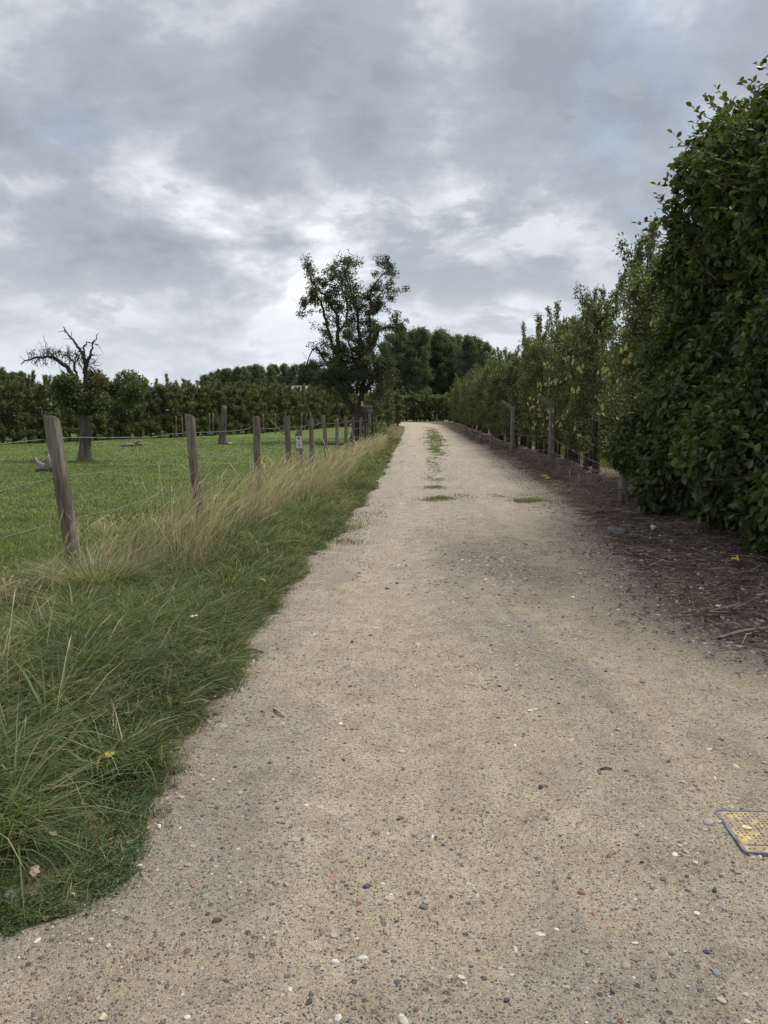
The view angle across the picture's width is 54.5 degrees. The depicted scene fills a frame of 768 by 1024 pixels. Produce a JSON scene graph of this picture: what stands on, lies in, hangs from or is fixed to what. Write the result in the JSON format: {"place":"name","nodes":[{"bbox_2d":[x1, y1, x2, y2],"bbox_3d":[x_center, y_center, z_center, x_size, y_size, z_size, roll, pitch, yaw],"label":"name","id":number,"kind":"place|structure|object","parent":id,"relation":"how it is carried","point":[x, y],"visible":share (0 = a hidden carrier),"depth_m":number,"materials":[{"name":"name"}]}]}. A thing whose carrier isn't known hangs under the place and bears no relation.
{"place":"outdoors","nodes":[
{"label":"outdoors","id":0,"kind":"place"},
{"bbox_2d":[0,423,404,932],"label":"verge","id":1,"kind":"structure","parent":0,"point":[25,880],"depth_m":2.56,"materials":[{"name":"plant"}]},
{"bbox_2d":[0,726,196,937],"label":"ground weeds","id":2,"kind":"object","parent":1,"relation":"on","point":[10,927],"visible":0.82,"depth_m":2.49,"materials":[{"name":"green plant"}]},
{"bbox_2d":[0,414,376,579],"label":"pasture fence","id":3,"kind":"object","parent":1,"relation":"on","point":[54,439],"visible":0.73,"depth_m":8.17,"materials":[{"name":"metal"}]},
{"bbox_2d":[0,429,399,780],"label":"dry grass","id":4,"kind":"structure","parent":1,"relation":"on","point":[358,451],"depth_m":8.50,"materials":[{"name":"beige plant"}]},
{"bbox_2d":[295,425,303,475],"bbox_3d":[-1.965,-1.373,17.362,0.180,1.300,0.110,0,7,0],"label":"waymarker post","id":5,"kind":"object","parent":1,"relation":"on","point":[298,438],"visible":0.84,"depth_m":17.29,"materials":[{"name":"brown wood"}]},
{"bbox_2d":[296,249,410,441],"bbox_3d":[-1.788,-8.707,39.449,6.435,10.287,4.522,0,7,0],"label":"old pear tree","id":6,"kind":"object","parent":1,"relation":"on","point":[359,372],"visible":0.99,"depth_m":39.21,"materials":[{"name":"green plant"}]},
{"bbox_2d":[361,405,372,441],"bbox_3d":[-0.773,-4.450,38.031,0.752,2.008,0.370,-6,9,-37],"label":"plank frame","id":7,"kind":"object","parent":1,"relation":"on","point":[365,411],"visible":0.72,"depth_m":37.88,"materials":[{"name":"brown wood"}]},
{"bbox_2d":[341,419,403,443],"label":"tall weeds","id":8,"kind":"object","parent":1,"relation":"on","point":[384,431],"visible":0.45,"depth_m":39.77,"materials":[{"name":"green plant"}]},
{"bbox_2d":[365,389,385,426],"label":"pear tree","id":9,"kind":"object","parent":1,"relation":"on","point":[374,408],"visible":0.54,"depth_m":69.41,"materials":[{"name":"green plant"}]},
{"bbox_2d":[381,385,395,425],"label":"pear tree","id":10,"kind":"object","parent":1,"relation":"on","point":[388,414],"visible":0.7,"depth_m":71.19,"materials":[{"name":"green plant"}]},
{"bbox_2d":[391,386,405,425],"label":"pear tree","id":11,"kind":"object","parent":1,"relation":"on","point":[398,413],"visible":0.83,"depth_m":74.00,"materials":[{"name":"green plant"}]},
{"bbox_2d":[0,416,745,828],"bbox_3d":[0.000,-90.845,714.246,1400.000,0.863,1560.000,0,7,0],"label":"pasture","id":12,"kind":"structure","parent":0,"point":[272,436],"depth_m":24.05,"materials":[{"name":"green plant"}]},
{"bbox_2d":[0,366,10,441],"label":"pear tree","id":13,"kind":"object","parent":12,"relation":"on","point":[3,429],"visible":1,"depth_m":37.21,"materials":[{"name":"green plant"}]},
{"bbox_2d":[0,369,28,443],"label":"pear tree","id":14,"kind":"object","parent":12,"relation":"on","point":[11,388],"visible":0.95,"depth_m":37.56,"materials":[{"name":"green plant"}]},
{"bbox_2d":[12,374,45,442],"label":"pear tree","id":15,"kind":"object","parent":12,"relation":"on","point":[27,407],"visible":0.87,"depth_m":38.53,"materials":[{"name":"green plant"}]},
{"bbox_2d":[26,370,54,442],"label":"pear tree","id":16,"kind":"object","parent":12,"relation":"on","point":[40,391],"visible":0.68,"depth_m":39.13,"materials":[{"name":"green plant"}]},
{"bbox_2d":[33,451,51,471],"bbox_3d":[-8.547,-1.282,19.000,0.770,0.573,0.250,-1,7,-11],"label":"driftwood stump","id":17,"kind":"object","parent":12,"relation":"on","point":[47,466],"visible":0.59,"depth_m":18.94,"materials":[{"name":"grey wood"}]},
{"bbox_2d":[41,374,66,435],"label":"pear tree","id":18,"kind":"object","parent":12,"relation":"on","point":[58,415],"visible":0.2,"depth_m":39.84,"materials":[{"name":"green plant"}]},
{"bbox_2d":[57,370,81,441],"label":"pear tree","id":19,"kind":"object","parent":12,"relation":"on","point":[69,429],"visible":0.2,"depth_m":40.63,"materials":[{"name":"green plant"}]},
{"bbox_2d":[20,327,152,460],"bbox_3d":[-9.471,-3.778,24.036,4.383,4.414,2.211,0,7,0],"label":"broken tree","id":20,"kind":"object","parent":12,"relation":"on","point":[70,394],"visible":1,"depth_m":23.73,"materials":[{"name":"green plant"}]},
{"bbox_2d":[82,382,109,439],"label":"pear tree","id":21,"kind":"object","parent":12,"relation":"on","point":[97,423],"visible":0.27,"depth_m":42.18,"materials":[{"name":"green plant"}]},
{"bbox_2d":[92,376,118,439],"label":"pear tree","id":22,"kind":"object","parent":12,"relation":"on","point":[110,430],"visible":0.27,"depth_m":42.77,"materials":[{"name":"green plant"}]},
{"bbox_2d":[108,371,133,438],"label":"pear tree","id":23,"kind":"object","parent":12,"relation":"on","point":[121,423],"visible":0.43,"depth_m":43.43,"materials":[{"name":"green plant"}]},
{"bbox_2d":[119,402,141,438],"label":"pear tree","id":24,"kind":"object","parent":12,"relation":"on","point":[129,419],"visible":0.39,"depth_m":44.06,"materials":[{"name":"green plant"}]},
{"bbox_2d":[127,388,154,436],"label":"pear tree","id":25,"kind":"object","parent":12,"relation":"on","point":[144,423],"visible":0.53,"depth_m":44.90,"materials":[{"name":"green plant"}]},
{"bbox_2d":[136,376,164,436],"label":"pear tree","id":26,"kind":"object","parent":12,"relation":"on","point":[152,404],"visible":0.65,"depth_m":45.57,"materials":[{"name":"green plant"}]},
{"bbox_2d":[149,383,175,437],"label":"pear tree","id":27,"kind":"object","parent":12,"relation":"on","point":[161,392],"visible":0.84,"depth_m":46.22,"materials":[{"name":"green plant"}]},
{"bbox_2d":[159,373,185,436],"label":"pear tree","id":28,"kind":"object","parent":12,"relation":"on","point":[173,399],"visible":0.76,"depth_m":46.58,"materials":[{"name":"green plant"}]},
{"bbox_2d":[172,378,193,436],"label":"pear tree","id":29,"kind":"object","parent":12,"relation":"on","point":[183,408],"visible":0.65,"depth_m":47.46,"materials":[{"name":"green plant"}]},
{"bbox_2d":[176,380,200,434],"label":"pear tree","id":30,"kind":"object","parent":12,"relation":"on","point":[190,387],"visible":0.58,"depth_m":48.11,"materials":[{"name":"green plant"}]},
{"bbox_2d":[191,376,210,435],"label":"pear tree","id":31,"kind":"object","parent":12,"relation":"on","point":[200,413],"visible":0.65,"depth_m":49.00,"materials":[{"name":"green plant"}]},
{"bbox_2d":[195,381,218,434],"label":"pear tree","id":32,"kind":"object","parent":12,"relation":"on","point":[207,395],"visible":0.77,"depth_m":49.49,"materials":[{"name":"green plant"}]},
{"bbox_2d":[207,389,225,434],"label":"pear tree","id":33,"kind":"object","parent":12,"relation":"on","point":[213,399],"visible":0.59,"depth_m":50.35,"materials":[{"name":"green plant"}]},
{"bbox_2d":[218,404,226,444],"bbox_3d":[-8.106,-4.402,37.345,0.507,2.087,0.487,0,7,0],"label":"dead stump","id":34,"kind":"object","parent":12,"relation":"on","point":[222,427],"visible":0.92,"depth_m":37.23,"materials":[{"name":"wood"}]},
{"bbox_2d":[211,379,235,433],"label":"pear tree","id":35,"kind":"object","parent":12,"relation":"on","point":[219,385],"visible":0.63,"depth_m":50.99,"materials":[{"name":"green plant"}]},
{"bbox_2d":[223,382,239,433],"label":"pear tree","id":36,"kind":"object","parent":12,"relation":"on","point":[236,423],"visible":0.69,"depth_m":51.53,"materials":[{"name":"green plant"}]},
{"bbox_2d":[229,388,249,433],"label":"pear tree","id":37,"kind":"object","parent":12,"relation":"on","point":[241,422],"visible":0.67,"depth_m":52.29,"materials":[{"name":"green plant"}]},
{"bbox_2d":[233,365,245,390],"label":"poplar tree","id":38,"kind":"object","parent":12,"relation":"on","point":[238,373],"visible":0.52,"depth_m":264.97,"materials":[{"name":"green plant"}]},
{"bbox_2d":[236,381,253,433],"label":"pear tree","id":39,"kind":"object","parent":12,"relation":"on","point":[243,394],"visible":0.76,"depth_m":52.79,"materials":[{"name":"green plant"}]},
{"bbox_2d":[243,381,261,432],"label":"pear tree","id":40,"kind":"object","parent":12,"relation":"on","point":[251,406],"visible":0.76,"depth_m":53.58,"materials":[{"name":"green plant"}]},
{"bbox_2d":[249,363,264,387],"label":"poplar tree","id":41,"kind":"object","parent":12,"relation":"on","point":[255,371],"visible":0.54,"depth_m":270.07,"materials":[{"name":"green plant"}]},
{"bbox_2d":[249,383,267,431],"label":"pear tree","id":42,"kind":"object","parent":12,"relation":"on","point":[261,407],"visible":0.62,"depth_m":54.34,"materials":[{"name":"green plant"}]},
{"bbox_2d":[247,377,270,432],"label":"pear tree","id":43,"kind":"object","parent":12,"relation":"on","point":[265,414],"visible":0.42,"depth_m":55.09,"materials":[{"name":"green plant"}]},
{"bbox_2d":[262,384,274,431],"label":"pear tree","id":44,"kind":"object","parent":12,"relation":"on","point":[266,407],"visible":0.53,"depth_m":55.69,"materials":[{"name":"green plant"}]},
{"bbox_2d":[261,365,276,387],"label":"poplar tree","id":45,"kind":"object","parent":12,"relation":"on","point":[269,375],"visible":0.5,"depth_m":268.01,"materials":[{"name":"green plant"}]},
{"bbox_2d":[264,379,279,431],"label":"pear tree","id":46,"kind":"object","parent":12,"relation":"on","point":[271,405],"visible":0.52,"depth_m":56.38,"materials":[{"name":"green plant"}]},
{"bbox_2d":[270,382,285,430],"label":"pear tree","id":47,"kind":"object","parent":12,"relation":"on","point":[275,408],"visible":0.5,"depth_m":57.26,"materials":[{"name":"green plant"}]},
{"bbox_2d":[275,382,291,430],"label":"pear tree","id":48,"kind":"object","parent":12,"relation":"on","point":[283,406],"visible":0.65,"depth_m":57.70,"materials":[{"name":"green plant"}]},
{"bbox_2d":[283,383,298,429],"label":"pear tree","id":49,"kind":"object","parent":12,"relation":"on","point":[292,402],"visible":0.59,"depth_m":59.57,"materials":[{"name":"green plant"}]},
{"bbox_2d":[282,365,299,385],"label":"poplar tree","id":50,"kind":"object","parent":12,"relation":"on","point":[292,378],"visible":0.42,"depth_m":273.92,"materials":[{"name":"green plant"}]},
{"bbox_2d":[290,388,304,429],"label":"pear tree","id":51,"kind":"object","parent":12,"relation":"on","point":[298,407],"visible":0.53,"depth_m":60.16,"materials":[{"name":"green plant"}]},
{"bbox_2d":[289,386,308,428],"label":"pear tree","id":52,"kind":"object","parent":12,"relation":"on","point":[303,402],"visible":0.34,"depth_m":61.05,"materials":[{"name":"green plant"}]},
{"bbox_2d":[300,383,314,429],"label":"pear tree","id":53,"kind":"object","parent":12,"relation":"on","point":[308,396],"visible":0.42,"depth_m":62.40,"materials":[{"name":"green plant"}]},
{"bbox_2d":[305,385,323,428],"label":"pear tree","id":54,"kind":"object","parent":12,"relation":"on","point":[315,405],"visible":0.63,"depth_m":63.10,"materials":[{"name":"green plant"}]},
{"bbox_2d":[374,340,391,388],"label":"poplar tree","id":55,"kind":"object","parent":12,"relation":"on","point":[382,347],"visible":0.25,"depth_m":151.54,"materials":[{"name":"green plant"}]},
{"bbox_2d":[387,323,418,395],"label":"poplar tree","id":56,"kind":"object","parent":12,"relation":"on","point":[395,353],"visible":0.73,"depth_m":148.97,"materials":[{"name":"green plant"}]},
{"bbox_2d":[399,330,429,404],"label":"poplar tree","id":57,"kind":"object","parent":12,"relation":"on","point":[410,334],"visible":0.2,"depth_m":152.55,"materials":[{"name":"green plant"}]},
{"bbox_2d":[405,390,424,421],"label":"pear tree","id":58,"kind":"object","parent":12,"relation":"on","point":[410,410],"visible":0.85,"depth_m":103.35,"materials":[{"name":"green plant"}]},
{"bbox_2d":[406,326,435,397],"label":"poplar tree","id":59,"kind":"object","parent":12,"relation":"on","point":[423,347],"visible":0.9,"depth_m":149.16,"materials":[{"name":"green plant"}]},
{"bbox_2d":[412,399,429,421],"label":"pear tree","id":60,"kind":"object","parent":12,"relation":"on","point":[420,406],"visible":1,"depth_m":103.14,"materials":[{"name":"green plant"}]},
{"bbox_2d":[418,391,439,420],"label":"pear tree","id":61,"kind":"object","parent":12,"relation":"on","point":[429,398],"visible":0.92,"depth_m":103.29,"materials":[{"name":"green plant"}]},
{"bbox_2d":[432,394,447,420],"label":"pear tree","id":62,"kind":"object","parent":12,"relation":"on","point":[439,409],"visible":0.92,"depth_m":103.43,"materials":[{"name":"green plant"}]},
{"bbox_2d":[428,328,452,396],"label":"poplar tree","id":63,"kind":"object","parent":12,"relation":"on","point":[437,341],"visible":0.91,"depth_m":154.85,"materials":[{"name":"green plant"}]},
{"bbox_2d":[434,334,460,393],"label":"poplar tree","id":64,"kind":"object","parent":12,"relation":"on","point":[450,369],"visible":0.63,"depth_m":155.99,"materials":[{"name":"green plant"}]},
{"bbox_2d":[453,333,480,378],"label":"poplar tree","id":65,"kind":"object","parent":12,"relation":"on","point":[469,347],"visible":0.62,"depth_m":150.48,"materials":[{"name":"green plant"}]},
{"bbox_2d":[475,340,497,370],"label":"poplar tree","id":66,"kind":"object","parent":12,"relation":"on","point":[486,347],"visible":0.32,"depth_m":149.56,"materials":[{"name":"green plant"}]},
{"bbox_2d":[504,435,632,471],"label":"orchard grass","id":67,"kind":"structure","parent":12,"relation":"on","point":[604,462],"depth_m":24.66,"materials":[{"name":"green plant"}]},
{"bbox_2d":[0,422,767,1023],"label":"dirt track","id":68,"kind":"structure","parent":0,"point":[550,896],"depth_m":2.82,"materials":[{"name":"beige gravel"}]},
{"bbox_2d":[321,427,565,558],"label":"track grass","id":69,"kind":"structure","parent":68,"relation":"on","point":[435,448],"depth_m":13.71,"materials":[{"name":"green plant"}]},
{"bbox_2d":[457,430,767,682],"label":"twig litter","id":70,"kind":"object","parent":68,"relation":"on","point":[734,534],"visible":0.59,"depth_m":8.11,"materials":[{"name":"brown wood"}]},
{"bbox_2d":[715,809,767,856],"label":"inspection cover","id":71,"kind":"object","parent":68,"relation":"on","point":[754,843],"visible":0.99,"depth_m":2.65,"materials":[{"name":"metal"}]},
{"bbox_2d":[0,0,767,413],"label":"sky","id":72,"kind":"structure","parent":0,"point":[169,169],"materials":[{"name":"grey"}]},
{"bbox_2d":[419,422,767,648],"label":"soil strip","id":73,"kind":"object","parent":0,"point":[462,427],"visible":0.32,"depth_m":8.07,"materials":[{"name":"brown soil"}]},
{"bbox_2d":[471,360,493,433],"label":"pear tree","id":74,"kind":"object","parent":73,"relation":"on","point":[478,394],"visible":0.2,"depth_m":51.92,"materials":[{"name":"green plant"}]},
{"bbox_2d":[479,347,510,438],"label":"pear tree","id":75,"kind":"object","parent":73,"relation":"on","point":[495,355],"visible":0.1,"depth_m":43.56,"materials":[{"name":"green plant"}]},
{"bbox_2d":[483,360,509,440],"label":"pear tree","id":76,"kind":"object","parent":73,"relation":"on","point":[489,398],"visible":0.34,"depth_m":40.97,"materials":[{"name":"green plant"}]},
{"bbox_2d":[492,353,510,441],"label":"pear tree","id":77,"kind":"object","parent":73,"relation":"on","point":[498,398],"visible":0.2,"depth_m":38.98,"materials":[{"name":"green plant"}]},
{"bbox_2d":[488,344,520,423],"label":"pear tree","id":78,"kind":"object","parent":73,"relation":"on","point":[493,381],"visible":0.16,"depth_m":39.99,"materials":[{"name":"green plant"}]},
{"bbox_2d":[497,349,520,426],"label":"pear tree","id":79,"kind":"object","parent":73,"relation":"on","point":[503,405],"visible":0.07,"depth_m":37.66,"materials":[{"name":"green plant"}]},
{"bbox_2d":[496,357,527,447],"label":"pear tree","id":80,"kind":"object","parent":73,"relation":"on","point":[508,376],"visible":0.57,"depth_m":33.09,"materials":[{"name":"green plant"}]},
{"bbox_2d":[514,321,537,448],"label":"pear tree","id":81,"kind":"object","parent":73,"relation":"on","point":[529,443],"visible":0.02,"depth_m":31.99,"materials":[{"name":"green plant"}]},
{"bbox_2d":[511,313,550,448],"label":"pear tree","id":82,"kind":"object","parent":73,"relation":"on","point":[517,424],"visible":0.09,"depth_m":30.79,"materials":[{"name":"green plant"}]},
{"bbox_2d":[516,336,548,451],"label":"pear tree","id":83,"kind":"object","parent":73,"relation":"on","point":[525,411],"visible":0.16,"depth_m":30.00,"materials":[{"name":"green plant"}]},
{"bbox_2d":[518,332,550,453],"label":"pear tree","id":84,"kind":"object","parent":73,"relation":"on","point":[535,350],"visible":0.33,"depth_m":28.56,"materials":[{"name":"green plant"}]},
{"bbox_2d":[520,342,553,454],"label":"pear tree","id":85,"kind":"object","parent":73,"relation":"on","point":[532,380],"visible":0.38,"depth_m":27.50,"materials":[{"name":"green plant"}]},
{"bbox_2d":[464,395,629,501],"bbox_3d":[4.886,-3.593,31.672,0.841,2.202,38.440,0,7,1],"label":"orchard fence","id":86,"kind":"object","parent":73,"relation":"on","point":[623,483],"visible":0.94,"depth_m":22.15,"materials":[{"name":"concrete"}]},
{"bbox_2d":[532,313,568,455],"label":"pear tree","id":87,"kind":"object","parent":73,"relation":"on","point":[537,319],"visible":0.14,"depth_m":26.45,"materials":[{"name":"green plant"}]},
{"bbox_2d":[542,315,571,459],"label":"pear tree","id":88,"kind":"object","parent":73,"relation":"on","point":[547,409],"visible":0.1,"depth_m":24.34,"materials":[{"name":"green plant"}]},
{"bbox_2d":[535,305,579,457],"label":"pear tree","id":89,"kind":"object","parent":73,"relation":"on","point":[544,414],"visible":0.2,"depth_m":25.22,"materials":[{"name":"green plant"}]},
{"bbox_2d":[544,300,578,461],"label":"pear tree","id":90,"kind":"object","parent":73,"relation":"on","point":[557,404],"visible":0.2,"depth_m":23.25,"materials":[{"name":"green plant"}]},
{"bbox_2d":[500,445,634,504],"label":"dead brambles","id":91,"kind":"object","parent":73,"relation":"on","point":[559,470],"visible":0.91,"depth_m":16.85,"materials":[{"name":"brown plant"}]},
{"bbox_2d":[548,322,600,463],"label":"pear tree","id":92,"kind":"object","parent":73,"relation":"on","point":[559,423],"visible":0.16,"depth_m":22.06,"materials":[{"name":"green plant"}]},
{"bbox_2d":[548,288,616,469],"bbox_3d":[5.350,-3.432,19.908,1.843,4.686,1.866,-2,8,-18],"label":"pear tree","id":93,"kind":"object","parent":73,"relation":"on","point":[570,440],"visible":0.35,"depth_m":19.88,"materials":[{"name":"green plant"}]},
{"bbox_2d":[558,273,626,465],"bbox_3d":[5.786,-3.905,20.989,1.876,5.286,1.900,-6,9,-37],"label":"pear tree","id":94,"kind":"object","parent":73,"relation":"on","point":[570,381],"visible":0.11,"depth_m":20.83,"materials":[{"name":"green plant"}]},
{"bbox_2d":[559,270,628,473],"bbox_3d":[5.325,-3.434,18.597,1.701,5.026,1.788,0,7,-1],"label":"pear tree","id":95,"kind":"object","parent":73,"relation":"on","point":[593,386],"visible":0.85,"depth_m":18.41,"materials":[{"name":"green plant"}]},
{"bbox_2d":[592,298,633,447],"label":"pear tree","id":96,"kind":"object","parent":73,"relation":"on","point":[608,335],"visible":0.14,"depth_m":17.37,"materials":[{"name":"green plant"}]},
{"bbox_2d":[600,215,671,459],"bbox_3d":[5.401,-3.077,14.888,1.856,5.284,2.203,-3,8,-20],"label":"pear tree","id":97,"kind":"object","parent":73,"relation":"on","point":[628,368],"visible":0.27,"depth_m":14.75,"materials":[{"name":"green plant"}]},
{"bbox_2d":[607,219,681,439],"bbox_3d":[5.792,-3.543,16.182,1.810,5.834,1.531,3,8,20],"label":"pear tree","id":98,"kind":"object","parent":73,"relation":"on","point":[638,253],"visible":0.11,"depth_m":16.01,"materials":[{"name":"green plant"}]},
{"bbox_2d":[617,272,676,460],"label":"pear tree","id":99,"kind":"object","parent":73,"relation":"on","point":[654,298],"visible":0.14,"depth_m":13.62,"materials":[{"name":"green plant"}]},
{"bbox_2d":[576,55,767,553],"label":"hornbeam hedge","id":100,"kind":"object","parent":73,"relation":"on","point":[697,439],"visible":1,"depth_m":9.31,"materials":[{"name":"green plant"}]},
{"bbox_2d":[650,146,704,370],"bbox_3d":[5.394,-3.078,12.568,2.100,5.779,1.678,-1,7,-10],"label":"pear tree","id":101,"kind":"object","parent":73,"relation":"on","point":[653,322],"visible":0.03,"depth_m":12.60,"materials":[{"name":"green plant"}]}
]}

